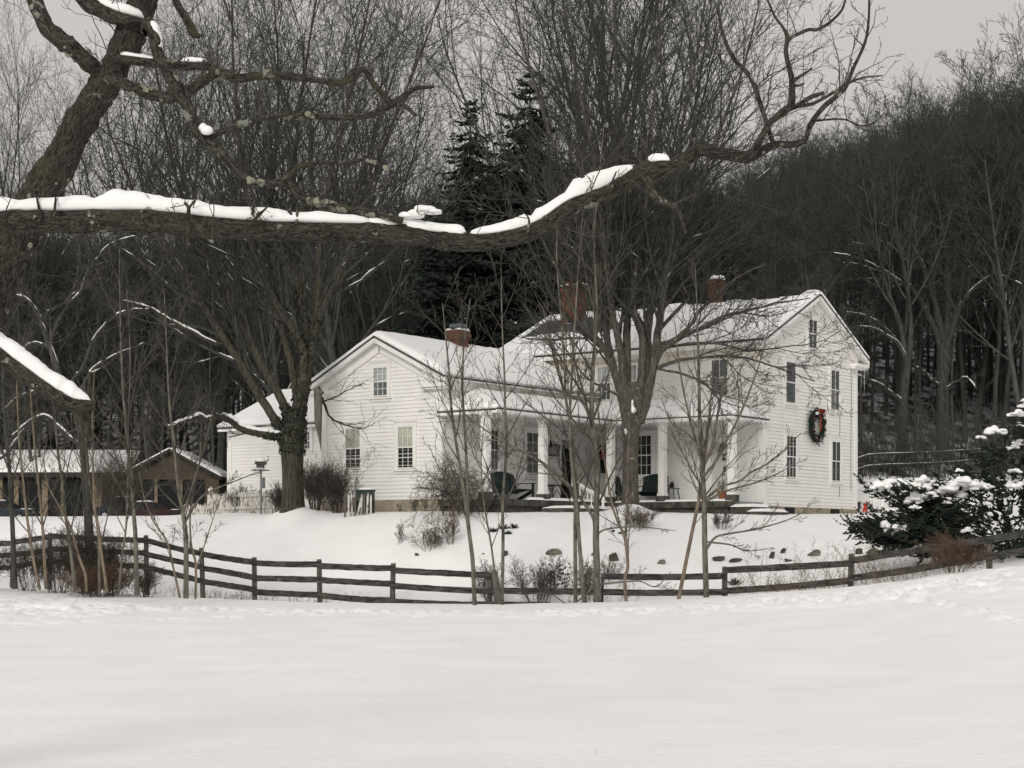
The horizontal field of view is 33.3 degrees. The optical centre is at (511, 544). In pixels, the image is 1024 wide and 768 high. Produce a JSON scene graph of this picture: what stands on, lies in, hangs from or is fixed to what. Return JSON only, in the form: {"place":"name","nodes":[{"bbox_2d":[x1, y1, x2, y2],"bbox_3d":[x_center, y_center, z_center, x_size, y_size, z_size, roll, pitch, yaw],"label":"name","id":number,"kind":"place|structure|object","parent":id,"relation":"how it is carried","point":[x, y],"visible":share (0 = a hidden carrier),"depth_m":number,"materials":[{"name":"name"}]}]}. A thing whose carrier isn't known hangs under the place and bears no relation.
{"place":"outdoors","nodes":[
{"label":"outdoors","id":0,"kind":"place"},
{"bbox_2d":[0,474,1023,767],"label":"snow ground","id":1,"kind":"structure","parent":0,"point":[914,672],"depth_m":22.67,"materials":[{"name":"white snow"}]},
{"bbox_2d":[0,282,38,588],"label":"sapling","id":2,"kind":"object","parent":1,"relation":"on","point":[6,423],"visible":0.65,"depth_m":45.95,"materials":[{"name":"grey plant"}]},
{"bbox_2d":[0,535,55,590],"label":"shrub","id":3,"kind":"object","parent":1,"relation":"on","point":[21,569],"visible":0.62,"depth_m":47.85,"materials":[{"name":"brown plant"}]},
{"bbox_2d":[0,331,60,589],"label":"sapling","id":4,"kind":"object","parent":1,"relation":"on","point":[28,529],"visible":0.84,"depth_m":43.48,"materials":[{"name":"beige plant"}]},
{"bbox_2d":[0,285,63,461],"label":"forest tree","id":5,"kind":"object","parent":1,"relation":"on","point":[22,400],"visible":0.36,"depth_m":120.49,"materials":[{"name":"brown plant"}]},
{"bbox_2d":[5,331,85,588],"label":"sapling","id":6,"kind":"object","parent":1,"relation":"on","point":[37,476],"visible":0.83,"depth_m":43.77,"materials":[{"name":"beige plant"}]},
{"bbox_2d":[16,523,93,592],"bbox_3d":[-12.525,0.399,47.402,2.473,2.030,2.453,0,0,0],"label":"shrub","id":7,"kind":"object","parent":1,"relation":"on","point":[51,562],"visible":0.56,"depth_m":47.21,"materials":[{"name":"brown plant"}]},
{"bbox_2d":[13,291,104,591],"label":"sapling","id":8,"kind":"object","parent":1,"relation":"on","point":[73,572],"visible":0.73,"depth_m":43.97,"materials":[{"name":"brown plant"}]},
{"bbox_2d":[40,456,87,591],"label":"sapling","id":9,"kind":"object","parent":1,"relation":"on","point":[78,555],"visible":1,"depth_m":43.48,"materials":[{"name":"beige plant"}]},
{"bbox_2d":[46,283,112,449],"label":"forest tree","id":10,"kind":"object","parent":1,"relation":"on","point":[69,336],"visible":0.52,"depth_m":124.48,"materials":[{"name":"brown plant"}]},
{"bbox_2d":[57,353,109,591],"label":"sapling","id":11,"kind":"object","parent":1,"relation":"on","point":[99,559],"visible":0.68,"depth_m":43.77,"materials":[{"name":"brown plant"}]},
{"bbox_2d":[44,513,128,593],"bbox_3d":[-11.597,0.252,47.320,2.448,2.370,2.699,0,0,0],"label":"shrub","id":12,"kind":"object","parent":1,"relation":"on","point":[82,536],"visible":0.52,"depth_m":46.87,"materials":[{"name":"brown plant"}]},
{"bbox_2d":[0,231,189,589],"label":"apple tree","id":13,"kind":"object","parent":1,"relation":"on","point":[88,503],"visible":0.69,"depth_m":47.39,"materials":[{"name":"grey plant"}]},
{"bbox_2d":[56,353,133,592],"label":"sapling","id":14,"kind":"object","parent":1,"relation":"on","point":[99,536],"visible":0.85,"depth_m":43.17,"materials":[{"name":"beige plant"}]},
{"bbox_2d":[53,555,139,596],"bbox_3d":[-11.074,0.877,45.410,2.338,1.193,2.169,0,0,-36],"label":"shrub","id":15,"kind":"object","parent":1,"relation":"on","point":[93,582],"visible":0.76,"depth_m":45.33,"materials":[{"name":"brown plant"}]},
{"bbox_2d":[64,531,151,595],"bbox_3d":[-11.107,0.548,46.875,2.405,1.830,2.466,0,0,0],"label":"shrub","id":16,"kind":"object","parent":1,"relation":"on","point":[111,558],"visible":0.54,"depth_m":46.61,"materials":[{"name":"brown plant"}]},
{"bbox_2d":[0,448,226,516],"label":"garage","id":17,"kind":"structure","parent":1,"relation":"on","point":[212,480],"depth_m":119.69,"materials":[{"name":"brown wood"}]},
{"bbox_2d":[74,436,163,515],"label":"shrub","id":18,"kind":"object","parent":1,"relation":"on","point":[120,497],"visible":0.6,"depth_m":99.67,"materials":[{"name":"brown plant"}]},
{"bbox_2d":[79,235,158,448],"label":"forest tree","id":19,"kind":"object","parent":1,"relation":"on","point":[126,331],"visible":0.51,"depth_m":122.67,"materials":[{"name":"brown plant"}]},
{"bbox_2d":[84,257,154,449],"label":"forest tree","id":20,"kind":"object","parent":1,"relation":"on","point":[101,415],"visible":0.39,"depth_m":125.64,"materials":[{"name":"brown plant"}]},
{"bbox_2d":[53,232,204,595],"bbox_3d":[-9.774,-3.582,42.964,3.480,9.742,2.624,0,0,-42],"label":"sapling","id":21,"kind":"object","parent":1,"relation":"on","point":[135,540],"visible":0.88,"depth_m":42.96,"materials":[{"name":"brown plant"}]},
{"bbox_2d":[95,254,172,593],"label":"sapling","id":22,"kind":"object","parent":1,"relation":"on","point":[123,546],"visible":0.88,"depth_m":43.18,"materials":[{"name":"brown plant"}]},
{"bbox_2d":[117,560,166,596],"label":"shrub","id":23,"kind":"object","parent":1,"relation":"on","point":[147,578],"visible":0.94,"depth_m":46.15,"materials":[{"name":"brown plant"}]},
{"bbox_2d":[120,463,180,597],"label":"sapling","id":24,"kind":"object","parent":1,"relation":"on","point":[169,549],"visible":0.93,"depth_m":42.48,"materials":[{"name":"beige plant"}]},
{"bbox_2d":[115,245,268,598],"bbox_3d":[-7.745,-3.042,42.160,3.719,8.766,2.300,0,0,0],"label":"sapling","id":25,"kind":"object","parent":1,"relation":"on","point":[182,508],"visible":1,"depth_m":42.26,"materials":[{"name":"brown plant"}]},
{"bbox_2d":[166,429,226,598],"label":"sapling","id":26,"kind":"object","parent":1,"relation":"on","point":[196,563],"visible":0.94,"depth_m":42.48,"materials":[{"name":"beige plant"}]},
{"bbox_2d":[154,252,240,466],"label":"forest tree","id":27,"kind":"object","parent":1,"relation":"on","point":[221,369],"visible":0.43,"depth_m":120.40,"materials":[{"name":"brown plant"}]},
{"bbox_2d":[184,487,281,514],"bbox_3d":[-10.049,-1.484,61.569,0.351,1.319,10.485,0,0,-31],"label":"picket fence","id":28,"kind":"object","parent":1,"relation":"on","point":[248,502],"visible":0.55,"depth_m":61.17,"materials":[{"name":"white paint"}]},
{"bbox_2d":[128,0,430,399],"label":"bare tree","id":29,"kind":"object","parent":1,"relation":"on","point":[274,355],"visible":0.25,"depth_m":110.92,"materials":[{"name":"grey plant"}]},
{"bbox_2d":[32,0,539,512],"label":"old tree","id":30,"kind":"object","parent":1,"relation":"on","point":[290,430],"visible":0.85,"depth_m":53.87,"materials":[{"name":"brown plant"}]},
{"bbox_2d":[291,455,340,510],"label":"shrub","id":31,"kind":"object","parent":1,"relation":"on","point":[310,489],"visible":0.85,"depth_m":53.79,"materials":[{"name":"brown plant"}]},
{"bbox_2d":[147,0,511,374],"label":"bare tree","id":32,"kind":"object","parent":1,"relation":"on","point":[330,343],"visible":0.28,"depth_m":82.97,"materials":[{"name":"grey plant"}]},
{"bbox_2d":[307,460,363,512],"bbox_3d":[-5.577,-1.804,53.600,1.970,1.758,1.825,0,0,0],"label":"shrub","id":33,"kind":"object","parent":1,"relation":"on","point":[333,492],"visible":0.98,"depth_m":53.40,"materials":[{"name":"brown plant"}]},
{"bbox_2d":[264,0,489,367],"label":"bare tree","id":34,"kind":"object","parent":1,"relation":"on","point":[360,310],"visible":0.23,"depth_m":95.36,"materials":[{"name":"grey plant"}]},
{"bbox_2d":[352,244,416,330],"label":"forest tree","id":35,"kind":"object","parent":1,"relation":"on","point":[409,324],"visible":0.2,"depth_m":95.73,"materials":[{"name":"brown plant"}]},
{"bbox_2d":[391,214,478,342],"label":"spruce","id":36,"kind":"object","parent":1,"relation":"on","point":[432,291],"visible":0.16,"depth_m":76.66,"materials":[{"name":"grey plant"}]},
{"bbox_2d":[388,264,511,604],"bbox_3d":[-1.740,-2.691,42.093,2.957,8.487,2.128,0,0,-35],"label":"sapling","id":37,"kind":"object","parent":1,"relation":"on","point":[466,501],"visible":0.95,"depth_m":41.98,"materials":[{"name":"brown plant"}]},
{"bbox_2d":[0,0,904,450],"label":"gnarled tree","id":38,"kind":"object","parent":1,"relation":"on","point":[36,208],"visible":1,"depth_m":10.05,"materials":[{"name":"brown plant"}]},
{"bbox_2d":[406,452,498,527],"bbox_3d":[-1.735,-1.544,51.112,2.830,2.650,3.343,0,0,0],"label":"weeping shrub","id":39,"kind":"object","parent":1,"relation":"on","point":[457,493],"visible":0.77,"depth_m":50.69,"materials":[{"name":"beige plant"}]},
{"bbox_2d":[390,99,519,347],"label":"spruce","id":40,"kind":"object","parent":1,"relation":"on","point":[471,267],"visible":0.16,"depth_m":80.49,"materials":[{"name":"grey plant"}]},
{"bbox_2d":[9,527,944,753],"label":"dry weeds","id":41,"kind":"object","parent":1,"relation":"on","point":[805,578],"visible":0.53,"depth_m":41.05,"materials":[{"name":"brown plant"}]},
{"bbox_2d":[444,395,512,591],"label":"sapling","id":42,"kind":"object","parent":1,"relation":"on","point":[484,510],"visible":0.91,"depth_m":42.19,"materials":[{"name":"brown plant"}]},
{"bbox_2d":[444,247,556,604],"bbox_3d":[-0.196,-3.037,42.052,2.798,9.177,2.614,0,0,20],"label":"sapling","id":43,"kind":"object","parent":1,"relation":"on","point":[507,433],"visible":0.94,"depth_m":41.97,"materials":[{"name":"brown plant"}]},
{"bbox_2d":[0,529,1023,603],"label":"rail fence","id":44,"kind":"object","parent":1,"relation":"on","point":[392,568],"visible":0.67,"depth_m":44.60,"materials":[{"name":"black wood"}]},
{"bbox_2d":[0,332,1023,516],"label":"undergrowth","id":45,"kind":"object","parent":1,"relation":"on","point":[916,449],"visible":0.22,"depth_m":75.76,"materials":[{"name":"brown plant"}]},
{"bbox_2d":[443,73,616,346],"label":"spruce","id":46,"kind":"object","parent":1,"relation":"on","point":[511,281],"visible":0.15,"depth_m":78.31,"materials":[{"name":"grey plant"}]},
{"bbox_2d":[329,0,737,310],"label":"bare tree","id":47,"kind":"object","parent":1,"relation":"on","point":[631,91],"visible":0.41,"depth_m":77.07,"materials":[{"name":"grey plant"}]},
{"bbox_2d":[504,550,578,602],"bbox_3d":[0.784,0.888,44.959,1.838,1.529,1.852,0,0,44],"label":"shrub","id":48,"kind":"object","parent":1,"relation":"on","point":[542,576],"visible":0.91,"depth_m":44.92,"materials":[{"name":"brown plant"}]},
{"bbox_2d":[217,275,869,514],"bbox_3d":[0.269,-5.287,61.806,21.264,9.493,17.297,0,0,36],"label":"farmhouse","id":49,"kind":"object","parent":1,"relation":"on","point":[395,391],"visible":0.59,"depth_m":57.61,"materials":[{"name":"white paint"}]},
{"bbox_2d":[341,423,364,473],"bbox_3d":[-5.204,-3.129,55.904,0.966,1.665,0.120,0,0,36],"label":"window","id":50,"kind":"structure","parent":49,"relation":"in","point":[348,432],"depth_m":55.90,"materials":[{"name":"white paint"}]},
{"bbox_2d":[368,361,391,401],"bbox_3d":[-4.258,-5.252,55.224,0.908,1.279,0.120,0,0,36],"label":"window","id":51,"kind":"structure","parent":49,"relation":"in","point":[380,391],"depth_m":55.23,"materials":[{"name":"white paint"}]},
{"bbox_2d":[393,420,417,473],"bbox_3d":[-3.409,-3.096,54.614,0.955,1.682,0.120,0,0,36],"label":"window","id":52,"kind":"structure","parent":49,"relation":"in","point":[405,432],"depth_m":54.62,"materials":[{"name":"white paint"}]},
{"bbox_2d":[491,471,536,498],"bbox_3d":[0.000,-1.870,55.762,0.885,1.030,1.540,0,0,36],"label":"chair","id":53,"kind":"object","parent":49,"relation":"on","point":[509,482],"visible":0.66,"depth_m":55.91,"materials":[{"name":"green paint"}]},
{"bbox_2d":[522,426,537,478],"bbox_3d":[0.696,-3.079,57.729,0.120,1.742,1.021,0,0,36],"label":"window","id":54,"kind":"structure","parent":49,"relation":"in","point":[533,431],"depth_m":57.68,"materials":[{"name":"white paint"}]},
{"bbox_2d":[638,430,655,479],"bbox_3d":[4.593,-3.101,59.595,0.937,1.737,0.120,0,0,36],"label":"window","id":55,"kind":"structure","parent":49,"relation":"in","point":[646,456],"depth_m":59.54,"materials":[{"name":"white paint"}]},
{"bbox_2d":[706,354,732,399],"bbox_3d":[7.029,-5.648,57.888,0.957,1.578,0.120,0,0,36],"label":"window","id":56,"kind":"structure","parent":49,"relation":"in","point":[710,365],"depth_m":57.88,"materials":[{"name":"grey glass"}]},
{"bbox_2d":[712,442,726,498],"bbox_3d":[7.011,-2.436,57.861,0.591,2.033,0.095,0,0,36],"label":"door","id":57,"kind":"structure","parent":49,"relation":"in","point":[717,470],"depth_m":57.89,"materials":[{"name":"grey paint"}]},
{"bbox_2d":[783,355,798,408],"bbox_3d":[9.552,-5.540,58.545,0.120,1.762,1.044,0,0,36],"label":"window","id":58,"kind":"structure","parent":49,"relation":"in","point":[792,398],"depth_m":58.57,"materials":[{"name":"white paint"}]},
{"bbox_2d":[783,430,799,482],"bbox_3d":[9.574,-2.996,58.576,0.120,1.780,1.045,0,0,36],"label":"window","id":59,"kind":"structure","parent":49,"relation":"in","point":[793,455],"depth_m":58.59,"materials":[{"name":"white paint"}]},
{"bbox_2d":[828,364,842,415],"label":"window","id":60,"kind":"structure","parent":49,"relation":"in","point":[837,398],"depth_m":61.40,"materials":[{"name":"white paint"}]},
{"bbox_2d":[829,436,843,485],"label":"window","id":61,"kind":"structure","parent":49,"relation":"in","point":[834,441],"depth_m":61.43,"materials":[{"name":"white paint"}]},
{"bbox_2d":[419,78,675,602],"bbox_3d":[0.823,-5.157,41.669,5.490,13.447,4.346,0,0,-38],"label":"sapling","id":62,"kind":"object","parent":1,"relation":"on","point":[597,584],"visible":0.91,"depth_m":41.94,"materials":[{"name":"brown plant"}]},
{"bbox_2d":[507,154,629,602],"bbox_3d":[1.402,-3.958,41.922,3.124,10.962,2.507,0,0,0],"label":"sapling","id":63,"kind":"object","parent":1,"relation":"on","point":[580,557],"visible":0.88,"depth_m":41.77,"materials":[{"name":"brown plant"}]},
{"bbox_2d":[486,166,677,602],"bbox_3d":[2.023,-3.963,41.726,4.554,10.979,3.051,0,0,28],"label":"sapling","id":64,"kind":"object","parent":1,"relation":"on","point":[574,516],"visible":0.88,"depth_m":41.96,"materials":[{"name":"brown plant"}]},
{"bbox_2d":[567,378,647,600],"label":"sapling","id":65,"kind":"object","parent":1,"relation":"on","point":[626,538],"visible":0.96,"depth_m":42.00,"materials":[{"name":"beige plant"}]},
{"bbox_2d":[430,0,823,308],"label":"bare tree","id":66,"kind":"object","parent":1,"relation":"on","point":[639,98],"visible":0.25,"depth_m":80.13,"materials":[{"name":"grey plant"}]},
{"bbox_2d":[417,0,875,504],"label":"maple tree","id":67,"kind":"object","parent":1,"relation":"on","point":[650,354],"visible":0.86,"depth_m":52.98,"materials":[{"name":"brown plant"}]},
{"bbox_2d":[677,316,746,598],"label":"sapling","id":68,"kind":"object","parent":1,"relation":"on","point":[694,522],"visible":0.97,"depth_m":41.47,"materials":[{"name":"beige plant"}]},
{"bbox_2d":[650,240,818,597],"bbox_3d":[5.331,-3.018,41.476,3.981,8.778,2.485,0,0,0],"label":"sapling","id":69,"kind":"object","parent":1,"relation":"on","point":[705,542],"visible":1,"depth_m":41.26,"materials":[{"name":"brown plant"}]},
{"bbox_2d":[724,133,832,298],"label":"forest tree","id":70,"kind":"object","parent":1,"relation":"on","point":[774,239],"visible":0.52,"depth_m":80.08,"materials":[{"name":"brown plant"}]},
{"bbox_2d":[728,128,886,316],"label":"forest tree","id":71,"kind":"object","parent":1,"relation":"on","point":[829,287],"visible":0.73,"depth_m":78.85,"materials":[{"name":"brown plant"}]},
{"bbox_2d":[833,398,1023,564],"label":"evergreen bush","id":72,"kind":"object","parent":1,"relation":"on","point":[931,504],"visible":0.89,"depth_m":42.30,"materials":[{"name":"green plant"}]},
{"bbox_2d":[858,445,1020,476],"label":"rail fence","id":73,"kind":"object","parent":1,"relation":"on","point":[890,465],"visible":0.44,"depth_m":74.99,"materials":[{"name":"grey wood"}]},
{"bbox_2d":[913,522,999,572],"bbox_3d":[9.807,0.098,37.628,1.554,1.188,1.512,0,0,-12],"label":"shrub","id":74,"kind":"object","parent":1,"relation":"on","point":[960,555],"visible":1,"depth_m":37.46,"materials":[{"name":"brown plant"}]},
{"bbox_2d":[0,306,1023,480],"bbox_3d":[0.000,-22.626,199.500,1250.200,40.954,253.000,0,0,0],"label":"wooded hillside","id":75,"kind":"structure","parent":0,"point":[879,362],"depth_m":107.98,"materials":[{"name":"brown plant"}]},
{"bbox_2d":[0,0,120,449],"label":"bare tree","id":76,"kind":"object","parent":75,"relation":"on","point":[17,142],"visible":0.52,"depth_m":123.28,"materials":[{"name":"grey plant"}]},
{"bbox_2d":[1,0,229,432],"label":"bare tree","id":77,"kind":"object","parent":75,"relation":"on","point":[95,428],"visible":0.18,"depth_m":128.65,"materials":[{"name":"grey plant"}]},
{"bbox_2d":[90,258,174,480],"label":"forest tree","id":78,"kind":"object","parent":75,"relation":"on","point":[140,376],"visible":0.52,"depth_m":122.56,"materials":[{"name":"brown plant"}]},
{"bbox_2d":[93,233,172,449],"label":"forest tree","id":79,"kind":"object","parent":75,"relation":"on","point":[131,325],"visible":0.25,"depth_m":127.58,"materials":[{"name":"brown plant"}]},
{"bbox_2d":[25,0,315,480],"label":"bare tree","id":80,"kind":"object","parent":75,"relation":"on","point":[153,447],"visible":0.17,"depth_m":128.68,"materials":[{"name":"grey plant"}]},
{"bbox_2d":[177,260,244,465],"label":"forest tree","id":81,"kind":"object","parent":75,"relation":"on","point":[214,374],"visible":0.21,"depth_m":124.03,"materials":[{"name":"brown plant"}]},
{"bbox_2d":[87,0,368,481],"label":"bare tree","id":82,"kind":"object","parent":75,"relation":"on","point":[221,457],"visible":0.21,"depth_m":123.97,"materials":[{"name":"grey plant"}]},
{"bbox_2d":[345,24,525,329],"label":"bare tree","id":83,"kind":"object","parent":75,"relation":"on","point":[414,279],"visible":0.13,"depth_m":95.06,"materials":[{"name":"grey plant"}]},
{"bbox_2d":[423,0,803,306],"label":"bare tree","id":84,"kind":"object","parent":75,"relation":"on","point":[598,91],"visible":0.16,"depth_m":96.31,"materials":[{"name":"grey plant"}]},
{"bbox_2d":[590,0,772,303],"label":"bare tree","id":85,"kind":"object","parent":75,"relation":"on","point":[692,248],"visible":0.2,"depth_m":91.34,"materials":[{"name":"brown plant"}]},
{"bbox_2d":[675,119,817,301],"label":"bare tree","id":86,"kind":"object","parent":75,"relation":"on","point":[803,146],"visible":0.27,"depth_m":94.47,"materials":[{"name":"brown plant"}]},
{"bbox_2d":[825,151,932,430],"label":"forest tree","id":87,"kind":"object","parent":75,"relation":"on","point":[894,347],"visible":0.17,"depth_m":87.83,"materials":[{"name":"brown plant"}]},
{"bbox_2d":[793,70,979,466],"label":"bare tree","id":88,"kind":"object","parent":75,"relation":"on","point":[906,352],"visible":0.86,"depth_m":78.13,"materials":[{"name":"brown plant"}]},
{"bbox_2d":[772,53,1023,460],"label":"bare tree","id":89,"kind":"object","parent":75,"relation":"on","point":[943,337],"visible":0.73,"depth_m":79.77,"materials":[{"name":"grey plant"}]},
{"bbox_2d":[856,142,942,391],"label":"forest tree","id":90,"kind":"object","parent":75,"relation":"on","point":[900,365],"visible":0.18,"depth_m":86.36,"materials":[{"name":"brown plant"}]},
{"bbox_2d":[849,127,954,368],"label":"forest tree","id":91,"kind":"object","parent":75,"relation":"on","point":[905,326],"visible":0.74,"depth_m":79.47,"materials":[{"name":"brown plant"}]},
{"bbox_2d":[894,109,999,458],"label":"forest tree","id":92,"kind":"object","parent":75,"relation":"on","point":[957,285],"visible":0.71,"depth_m":79.95,"materials":[{"name":"brown plant"}]},
{"bbox_2d":[902,82,1013,442],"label":"forest tree","id":93,"kind":"object","parent":75,"relation":"on","point":[962,382],"visible":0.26,"depth_m":85.35,"materials":[{"name":"brown plant"}]},
{"bbox_2d":[916,112,1023,456],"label":"forest tree","id":94,"kind":"object","parent":75,"relation":"on","point":[1006,320],"visible":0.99,"depth_m":78.20,"materials":[{"name":"brown plant"}]},
{"bbox_2d":[922,1,1023,434],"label":"bare tree","id":95,"kind":"object","parent":75,"relation":"on","point":[983,386],"visible":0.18,"depth_m":87.77,"materials":[{"name":"brown plant"}]},
{"bbox_2d":[929,4,1023,419],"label":"forest tree","id":96,"kind":"object","parent":75,"relation":"on","point":[1021,237],"visible":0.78,"depth_m":79.39,"materials":[{"name":"brown plant"}]},
{"bbox_2d":[940,73,1023,420],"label":"forest tree","id":97,"kind":"object","parent":75,"relation":"on","point":[1000,383],"visible":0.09,"depth_m":93.31,"materials":[{"name":"brown plant"}]},
{"bbox_2d":[968,97,1023,443],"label":"forest tree","id":98,"kind":"object","parent":75,"relation":"on","point":[1008,373],"visible":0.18,"depth_m":83.94,"materials":[{"name":"brown plant"}]},
{"bbox_2d":[969,71,1023,297],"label":"forest tree","id":99,"kind":"object","parent":75,"relation":"on","point":[1003,113],"visible":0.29,"depth_m":82.91,"materials":[{"name":"brown plant"}]},
{"bbox_2d":[0,0,1023,340],"label":"sky","id":100,"kind":"structure","parent":0,"point":[919,30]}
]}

